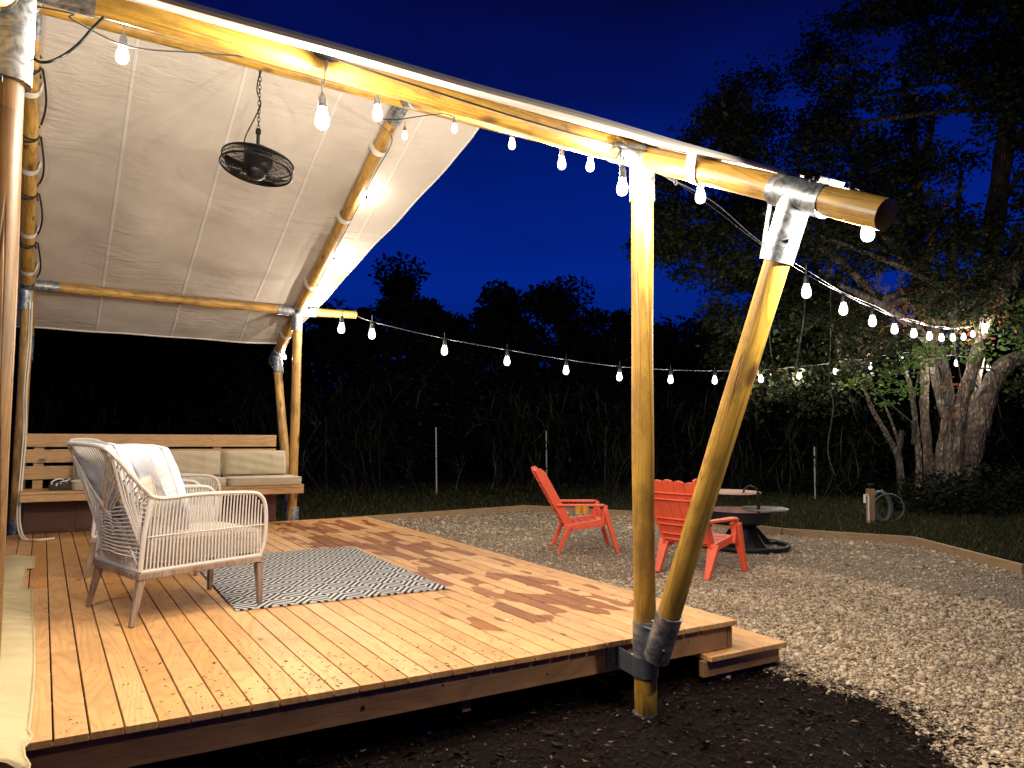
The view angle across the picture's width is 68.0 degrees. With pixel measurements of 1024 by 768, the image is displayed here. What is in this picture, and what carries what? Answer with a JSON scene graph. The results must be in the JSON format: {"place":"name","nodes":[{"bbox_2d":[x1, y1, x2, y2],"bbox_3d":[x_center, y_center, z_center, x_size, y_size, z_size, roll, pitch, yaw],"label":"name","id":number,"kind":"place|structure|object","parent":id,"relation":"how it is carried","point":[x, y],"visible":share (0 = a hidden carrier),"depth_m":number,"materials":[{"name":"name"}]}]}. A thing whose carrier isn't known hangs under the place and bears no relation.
{"place":"outdoors","nodes":[
{"label":"outdoors","id":0,"kind":"place"},
{"bbox_2d":[48,478,71,490],"bbox_3d":[-4.505,1.006,7.583,0.220,0.130,0.181,3,-4,-32],"label":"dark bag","id":1,"kind":"object","parent":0,"point":[53,485],"visible":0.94,"depth_m":7.53,"materials":[{"name":"fabric"}]},
{"bbox_2d":[6,444,1023,757],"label":"ground","id":2,"kind":"structure","parent":0,"point":[478,474],"depth_m":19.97,"materials":[{"name":"green plant"}]},
{"bbox_2d":[10,327,116,465],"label":"forest tree","id":3,"kind":"object","parent":2,"relation":"on","point":[41,334],"visible":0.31,"depth_m":21.43,"materials":[{"name":"green plant"}]},
{"bbox_2d":[299,454,322,492],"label":"sapling","id":4,"kind":"object","parent":2,"relation":"on","point":[303,467],"visible":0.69,"depth_m":16.99,"materials":[{"name":"grey plant"}]},
{"bbox_2d":[301,402,321,482],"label":"sapling","id":5,"kind":"object","parent":2,"relation":"on","point":[315,416],"visible":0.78,"depth_m":17.18,"materials":[{"name":"grey plant"}]},
{"bbox_2d":[311,415,340,488],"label":"sapling","id":6,"kind":"object","parent":2,"relation":"on","point":[325,448],"visible":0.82,"depth_m":17.49,"materials":[{"name":"grey plant"}]},
{"bbox_2d":[255,298,418,480],"bbox_3d":[-4.816,0.161,21.011,4.590,5.058,3.410,1,-4,2],"label":"forest tree","id":7,"kind":"object","parent":2,"relation":"on","point":[331,341],"visible":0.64,"depth_m":20.30,"materials":[{"name":"green plant"}]},
{"bbox_2d":[353,410,386,488],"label":"sapling","id":8,"kind":"object","parent":2,"relation":"on","point":[369,446],"visible":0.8,"depth_m":17.99,"materials":[{"name":"grey plant"}]},
{"bbox_2d":[330,251,462,478],"bbox_3d":[-3.368,-0.586,21.928,4.065,6.639,3.367,0,-4,4],"label":"forest tree","id":9,"kind":"object","parent":2,"relation":"on","point":[399,288],"visible":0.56,"depth_m":21.40,"materials":[{"name":"green plant"}]},
{"bbox_2d":[383,456,420,489],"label":"sapling","id":10,"kind":"object","parent":2,"relation":"on","point":[406,470],"visible":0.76,"depth_m":17.79,"materials":[{"name":"grey plant"}]},
{"bbox_2d":[310,505,525,520],"bbox_3d":[-1.848,2.074,11.770,5.364,0.115,0.042,3,-5,-39],"label":"edging board","id":11,"kind":"object","parent":2,"relation":"on","point":[430,514],"visible":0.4,"depth_m":12.34,"materials":[{"name":"brown wood"}]},
{"bbox_2d":[435,427,436,491],"bbox_3d":[-1.645,1.704,16.500,0.032,1.521,0.129,-1,-4,19],"label":"marker stake","id":12,"kind":"object","parent":2,"relation":"on","point":[436,453],"visible":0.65,"depth_m":16.49,"materials":[{"name":"grey metal"}]},
{"bbox_2d":[380,311,516,474],"bbox_3d":[-1.869,0.325,23.998,4.667,5.136,3.144,1,-4,-8],"label":"forest tree","id":13,"kind":"object","parent":2,"relation":"on","point":[460,318],"visible":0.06,"depth_m":23.50,"materials":[{"name":"green plant"}]},
{"bbox_2d":[452,448,465,489],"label":"sapling","id":14,"kind":"object","parent":2,"relation":"on","point":[460,470],"visible":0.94,"depth_m":17.59,"materials":[{"name":"grey plant"}]},
{"bbox_2d":[484,437,502,487],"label":"sapling","id":15,"kind":"object","parent":2,"relation":"on","point":[494,463],"visible":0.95,"depth_m":17.79,"materials":[{"name":"grey plant"}]},
{"bbox_2d":[440,279,569,476],"bbox_3d":[-0.481,-0.163,22.802,4.136,5.966,3.425,3,-4,-32],"label":"forest tree","id":16,"kind":"object","parent":2,"relation":"on","point":[497,319],"visible":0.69,"depth_m":22.27,"materials":[{"name":"green plant"}]},
{"bbox_2d":[8,314,1023,500],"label":"undergrowth","id":17,"kind":"object","parent":2,"relation":"on","point":[878,436],"visible":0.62,"depth_m":18.53,"materials":[{"name":"green plant"}]},
{"bbox_2d":[409,367,430,408],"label":"sapling","id":18,"kind":"object","parent":17,"relation":"in","point":[419,389],"visible":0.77,"depth_m":18.49,"materials":[{"name":"grey plant"}]},
{"bbox_2d":[461,406,494,435],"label":"sapling","id":19,"kind":"object","parent":17,"relation":"in","point":[466,434],"visible":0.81,"depth_m":17.99,"materials":[{"name":"grey plant"}]},
{"bbox_2d":[9,369,1023,500],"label":"dry twigs","id":20,"kind":"object","parent":2,"relation":"on","point":[536,457],"visible":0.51,"depth_m":17.46,"materials":[{"name":"plant"}]},
{"bbox_2d":[10,317,1023,474],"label":"distant woods","id":21,"kind":"object","parent":2,"relation":"on","point":[189,346],"visible":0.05,"depth_m":29.24,"materials":[{"name":"green plant"}]},
{"bbox_2d":[50,660,1016,767],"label":"mulch bed","id":22,"kind":"object","parent":2,"relation":"on","point":[449,712],"visible":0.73,"depth_m":3.52,"materials":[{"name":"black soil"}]},
{"bbox_2d":[0,517,736,767],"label":"deck","id":23,"kind":"structure","parent":22,"relation":"on","point":[185,624],"depth_m":3.84,"materials":[{"name":"brown wood"}]},
{"bbox_2d":[0,554,35,767],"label":"canvas flap","id":24,"kind":"object","parent":23,"relation":"on","point":[17,664],"visible":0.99,"depth_m":3.39,"materials":[{"name":"beige fabric"}]},
{"bbox_2d":[68,438,220,577],"bbox_3d":[-2.808,0.916,5.839,0.997,0.996,0.710,1,-4,-11],"label":"rope armchair","id":25,"kind":"object","parent":23,"relation":"on","point":[92,541],"visible":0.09,"depth_m":5.59,"materials":[{"name":"grey wood"}]},
{"bbox_2d":[19,434,303,533],"bbox_3d":[-3.684,1.047,8.208,2.745,0.998,0.506,3,-4,-32],"label":"slatted bench","id":26,"kind":"object","parent":23,"relation":"on","point":[60,511],"visible":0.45,"depth_m":7.83,"materials":[{"name":"brown wood"}]},
{"bbox_2d":[22,501,69,531],"bbox_3d":[-4.692,1.316,7.653,0.400,0.330,0.025,3,-4,-32],"label":"cabinet door","id":27,"kind":"structure","parent":26,"relation":"in","point":[37,516],"depth_m":7.64,"materials":[{"name":"brown wood"}]},
{"bbox_2d":[70,479,89,489],"bbox_3d":[-4.150,1.031,7.873,0.738,0.093,0.468,3,-4,-32],"label":"seat cushion","id":28,"kind":"object","parent":26,"relation":"on","point":[76,484],"visible":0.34,"depth_m":7.53,"materials":[{"name":"beige fabric"}]},
{"bbox_2d":[73,462,79,478],"bbox_3d":[-4.212,0.852,7.997,0.708,0.298,0.159,3,-18,-32],"label":"back pillow","id":29,"kind":"object","parent":28,"relation":"on","point":[75,474],"visible":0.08,"depth_m":7.79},
{"bbox_2d":[75,500,92,529],"bbox_3d":[-4.301,1.336,7.894,0.400,0.330,0.025,3,-4,-32],"label":"cabinet door","id":30,"kind":"structure","parent":26,"relation":"in","point":[84,517],"depth_m":7.82,"materials":[{"name":"brown wood"}]},
{"bbox_2d":[181,476,226,486],"bbox_3d":[-3.520,1.062,8.260,0.738,0.093,0.468,3,-4,-32],"label":"seat cushion","id":31,"kind":"object","parent":26,"relation":"on","point":[222,480],"visible":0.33,"depth_m":8.20,"materials":[{"name":"beige fabric"}]},
{"bbox_2d":[171,451,221,476],"bbox_3d":[-3.589,0.883,8.381,0.733,0.298,0.157,3,-17,-32],"label":"back pillow","id":32,"kind":"object","parent":31,"relation":"on","point":[203,462],"visible":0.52,"depth_m":8.39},
{"bbox_2d":[218,495,254,521],"bbox_3d":[-3.127,1.393,8.617,0.400,0.330,0.025,3,-4,-32],"label":"cabinet door","id":33,"kind":"structure","parent":26,"relation":"in","point":[232,495],"depth_m":8.62,"materials":[{"name":"brown wood"}]},
{"bbox_2d":[223,475,300,485],"bbox_3d":[-2.853,1.095,8.672,0.818,0.093,0.468,3,-4,-32],"label":"seat cushion","id":34,"kind":"object","parent":26,"relation":"on","point":[256,480],"visible":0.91,"depth_m":8.48,"materials":[{"name":"beige fabric"}]},
{"bbox_2d":[222,450,285,475],"bbox_3d":[-2.968,0.913,8.764,0.723,0.298,0.156,3,-15,-32],"label":"back pillow","id":35,"kind":"object","parent":34,"relation":"on","point":[251,462],"visible":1,"depth_m":8.70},
{"bbox_2d":[67,442,267,627],"bbox_3d":[-2.087,0.846,4.574,0.710,0.996,0.997,-3,-5,43],"label":"rope armchair","id":36,"kind":"object","parent":23,"relation":"on","point":[132,538],"visible":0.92,"depth_m":4.34,"materials":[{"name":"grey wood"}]},
{"bbox_2d":[78,441,143,520],"bbox_3d":[-2.309,0.564,4.389,0.528,0.508,0.145,-2,19,40],"label":"throw pillow","id":37,"kind":"object","parent":36,"relation":"on","point":[94,473],"visible":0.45,"depth_m":4.28,"materials":[{"name":"fabric"}]},
{"bbox_2d":[118,444,189,529],"bbox_3d":[-2.127,0.604,4.449,0.508,0.548,0.195,-1,18,29],"label":"throw pillow","id":38,"kind":"object","parent":36,"relation":"on","point":[157,463],"visible":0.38,"depth_m":4.30,"materials":[{"name":"white fabric"}]},
{"bbox_2d":[66,619,553,730],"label":"leaf crumbs","id":39,"kind":"object","parent":23,"relation":"on","point":[318,673],"visible":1,"depth_m":3.42,"materials":[{"name":"brown plant"}]},
{"bbox_2d":[192,547,447,610],"bbox_3d":[-1.545,1.411,5.702,1.380,0.012,2.040,3,-4,-30],"label":"rug","id":40,"kind":"object","parent":23,"relation":"on","point":[299,577],"visible":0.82,"depth_m":5.39,"materials":[{"name":"fabric"}]},
{"bbox_2d":[0,0,897,718],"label":"tent frame","id":41,"kind":"object","parent":22,"relation":"on","point":[796,200],"visible":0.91,"depth_m":3.55,"materials":[{"name":"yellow wood"}]},
{"bbox_2d":[16,302,54,540],"bbox_3d":[-4.709,0.312,7.416,0.787,2.349,0.258,-2,-4,36],"label":"cord","id":42,"kind":"object","parent":41,"relation":"hanging from","point":[18,515],"visible":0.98,"depth_m":7.69,"materials":[{"name":"white plastic"}]},
{"bbox_2d":[34,16,104,63],"bbox_3d":[-1.516,-1.177,2.598,0.211,0.210,0.034,2,-4,-27],"label":"power cable","id":43,"kind":"object","parent":41,"relation":"attached to","point":[86,35],"visible":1,"depth_m":2.61,"materials":[{"name":"black rubber"}]},
{"bbox_2d":[36,5,380,106],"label":"string lights","id":44,"kind":"object","parent":41,"relation":"hanging from","point":[123,41],"visible":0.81,"depth_m":3.15,"materials":[{"name":"black rubber"}]},
{"bbox_2d":[219,70,293,186],"bbox_3d":[-2.020,-2.074,6.051,0.571,0.913,0.570,3,-4,-32],"label":"hanging fan","id":45,"kind":"object","parent":41,"relation":"hanging from","point":[256,166],"visible":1,"depth_m":5.97},
{"bbox_2d":[284,113,456,354],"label":"string lights","id":46,"kind":"object","parent":41,"relation":"hanging from","point":[404,130],"visible":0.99,"depth_m":7.28,"materials":[{"name":"white rubber"}]},
{"bbox_2d":[16,0,803,343],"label":"canvas roof","id":47,"kind":"structure","parent":41,"relation":"attached to","point":[140,188],"depth_m":7.17,"materials":[{"name":"beige fabric"}]},
{"bbox_2d":[305,49,646,179],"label":"string lights","id":48,"kind":"object","parent":41,"relation":"hanging from","point":[322,105],"visible":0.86,"depth_m":3.27,"materials":[{"name":"white rubber"}]},
{"bbox_2d":[510,134,813,188],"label":"string lights","id":49,"kind":"object","parent":41,"relation":"hanging from","point":[561,151],"visible":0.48,"depth_m":4.72,"materials":[{"name":"white rubber"}]},
{"bbox_2d":[339,309,989,376],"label":"string lights","id":50,"kind":"object","parent":41,"relation":"hanging from","point":[507,351],"visible":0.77,"depth_m":10.78},
{"bbox_2d":[660,174,983,328],"bbox_3d":[5.237,-1.247,9.758,0.157,1.214,14.514,-2,-5,38],"label":"guy wire","id":51,"kind":"object","parent":41,"relation":"attached to","point":[673,180],"visible":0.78,"depth_m":5.10,"materials":[{"name":"metal"}]},
{"bbox_2d":[667,176,985,333],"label":"string lights","id":52,"kind":"object","parent":41,"relation":"hanging from","point":[843,296],"visible":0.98,"depth_m":7.34,"materials":[{"name":"white rubber"}]},
{"bbox_2d":[526,401,547,473],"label":"sapling","id":53,"kind":"object","parent":2,"relation":"on","point":[542,423],"visible":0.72,"depth_m":17.99,"materials":[{"name":"grey plant"}]},
{"bbox_2d":[528,444,550,492],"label":"sapling","id":54,"kind":"object","parent":2,"relation":"on","point":[536,466],"visible":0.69,"depth_m":17.39,"materials":[{"name":"grey plant"}]},
{"bbox_2d":[546,431,546,473],"bbox_3d":[0.794,1.817,17.494,0.032,1.471,0.114,-1,-4,21],"label":"marker stake","id":55,"kind":"object","parent":2,"relation":"on","point":[546,452],"visible":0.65,"depth_m":17.48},
{"bbox_2d":[484,274,610,477],"bbox_3d":[1.183,-0.196,23.427,4.039,6.160,3.053,0,-4,6],"label":"forest tree","id":56,"kind":"object","parent":2,"relation":"on","point":[551,304],"visible":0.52,"depth_m":22.83,"materials":[{"name":"green plant"}]},
{"bbox_2d":[526,505,628,516],"bbox_3d":[1.105,2.186,13.057,1.861,0.115,0.042,-1,-4,24],"label":"edging board","id":57,"kind":"object","parent":2,"relation":"on","point":[572,510],"visible":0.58,"depth_m":13.08,"materials":[{"name":"brown wood"}]},
{"bbox_2d":[600,420,610,491],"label":"sapling","id":58,"kind":"object","parent":2,"relation":"on","point":[605,442],"visible":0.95,"depth_m":17.79,"materials":[{"name":"grey plant"}]},
{"bbox_2d":[555,306,685,477],"bbox_3d":[3.158,0.307,22.975,3.716,5.150,3.480,3,-4,-32],"label":"forest tree","id":59,"kind":"object","parent":2,"relation":"on","point":[621,320],"visible":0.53,"depth_m":22.27,"materials":[{"name":"green plant"}]},
{"bbox_2d":[615,444,629,491],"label":"sapling","id":60,"kind":"object","parent":2,"relation":"on","point":[622,466],"visible":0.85,"depth_m":17.59,"materials":[{"name":"grey plant"}]},
{"bbox_2d":[614,313,715,475],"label":"forest tree","id":61,"kind":"object","parent":2,"relation":"on","point":[671,324],"visible":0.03,"depth_m":24.79,"materials":[{"name":"green plant"}]},
{"bbox_2d":[617,306,773,477],"bbox_3d":[5.656,0.209,23.995,5.296,5.518,3.955,1,-4,2],"label":"forest tree","id":62,"kind":"object","parent":2,"relation":"on","point":[677,347],"visible":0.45,"depth_m":23.32,"materials":[{"name":"green plant"}]},
{"bbox_2d":[384,510,1023,767],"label":"gravel pad","id":63,"kind":"object","parent":2,"relation":"on","point":[947,592],"visible":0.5,"depth_m":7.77,"materials":[{"name":"beige gravel"}]},
{"bbox_2d":[531,466,619,552],"bbox_3d":[0.743,1.487,9.066,0.984,0.976,0.737,1,-4,-4],"label":"adirondack chair","id":64,"kind":"object","parent":63,"relation":"on","point":[596,518],"visible":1,"depth_m":8.81,"materials":[{"name":"red plastic"}]},
{"bbox_2d":[654,479,747,580],"bbox_3d":[1.824,1.409,7.613,0.984,0.976,0.677,4,-5,-45],"label":"adirondack chair","id":65,"kind":"object","parent":63,"relation":"on","point":[672,501],"visible":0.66,"depth_m":7.46,"materials":[{"name":"red plastic"}]},
{"bbox_2d":[692,626,786,677],"bbox_3d":[0.817,1.661,5.265,0.661,0.160,2.100,3,-4,-32],"label":"deck step","id":66,"kind":"object","parent":63,"relation":"on","point":[748,649],"visible":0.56,"depth_m":4.42,"materials":[{"name":"brown wood"}]},
{"bbox_2d":[702,485,790,553],"bbox_3d":[2.846,1.622,9.373,1.111,0.769,1.125,-2,-5,41],"label":"fire pit","id":67,"kind":"object","parent":63,"relation":"on","point":[751,519],"visible":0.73,"depth_m":9.16,"materials":[{"name":"black metal"}]},
{"bbox_2d":[629,511,782,534],"bbox_3d":[2.853,2.114,11.603,0.044,0.115,2.778,4,-5,-40],"label":"edging board","id":68,"kind":"object","parent":2,"relation":"on","point":[770,530],"visible":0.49,"depth_m":10.70,"materials":[{"name":"brown wood"}]},
{"bbox_2d":[780,414,797,492],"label":"sapling","id":69,"kind":"object","parent":2,"relation":"on","point":[790,458],"visible":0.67,"depth_m":17.99,"materials":[{"name":"grey plant"}]},
{"bbox_2d":[813,447,815,498],"bbox_3d":[6.772,1.994,16.991,0.032,1.185,0.090,-1,-4,25],"label":"marker stake","id":70,"kind":"object","parent":2,"relation":"on","point":[814,476],"visible":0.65,"depth_m":16.98,"materials":[{"name":"grey metal"}]},
{"bbox_2d":[621,0,1023,508],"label":"oak tree","id":71,"kind":"object","parent":2,"relation":"on","point":[994,279],"visible":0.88,"depth_m":14.35,"materials":[{"name":"green plant"}]},
{"bbox_2d":[709,279,935,476],"bbox_3d":[10.330,-0.218,25.040,8.336,6.599,5.230,1,-4,1],"label":"forest tree","id":72,"kind":"object","parent":2,"relation":"on","point":[863,398],"visible":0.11,"depth_m":24.13,"materials":[{"name":"green plant"}]},
{"bbox_2d":[792,465,887,499],"bbox_3d":[7.546,2.254,17.507,2.454,0.764,1.930,3,-4,-32],"label":"shrub","id":73,"kind":"object","parent":2,"relation":"on","point":[849,490],"visible":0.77,"depth_m":17.26,"materials":[{"name":"green plant"}]},
{"bbox_2d":[783,528,912,543],"bbox_3d":[4.469,2.043,10.171,1.602,0.115,0.043,-1,-4,27],"label":"edging board","id":74,"kind":"object","parent":2,"relation":"on","point":[852,536],"visible":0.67,"depth_m":10.13,"materials":[{"name":"brown wood"}]},
{"bbox_2d":[863,484,874,522],"bbox_3d":[5.726,1.926,12.201,0.197,0.642,0.132,1,-4,0],"label":"water post","id":75,"kind":"object","parent":2,"relation":"on","point":[869,498],"visible":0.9,"depth_m":12.17,"materials":[{"name":"brown wood"}]},
{"bbox_2d":[875,490,904,521],"bbox_3d":[6.128,2.002,12.453,0.550,0.514,0.316,1,-4,0],"label":"garden hose","id":76,"kind":"object","parent":2,"relation":"on","point":[889,503],"visible":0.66,"depth_m":12.38,"materials":[{"name":"grey rubber"}]},
{"bbox_2d":[881,469,983,515],"bbox_3d":[7.667,1.983,13.905,2.031,0.856,1.643,3,-4,-32],"label":"shrub","id":77,"kind":"object","parent":2,"relation":"on","point":[943,493],"visible":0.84,"depth_m":13.65,"materials":[{"name":"green plant"}]},
{"bbox_2d":[893,269,1023,467],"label":"forest tree","id":78,"kind":"object","parent":2,"relation":"on","point":[998,351],"visible":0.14,"depth_m":24.36,"materials":[{"name":"green plant"}]},
{"bbox_2d":[913,537,1023,573],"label":"edging board","id":79,"kind":"object","parent":2,"relation":"on","point":[1013,566],"visible":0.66,"depth_m":8.56,"materials":[{"name":"brown wood"}]},
{"bbox_2d":[932,462,1023,519],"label":"shrub","id":80,"kind":"object","parent":2,"relation":"on","point":[993,494],"visible":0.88,"depth_m":13.48,"materials":[{"name":"green plant"}]},
{"bbox_2d":[991,463,1023,507],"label":"shrub","id":81,"kind":"object","parent":2,"relation":"on","point":[1010,493],"visible":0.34,"depth_m":15.12,"materials":[{"name":"green plant"}]},
{"bbox_2d":[186,0,1023,419],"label":"sky","id":82,"kind":"structure","parent":0,"point":[502,208],"depth_m":149.69,"materials":[{"name":"blue"}]}
]}

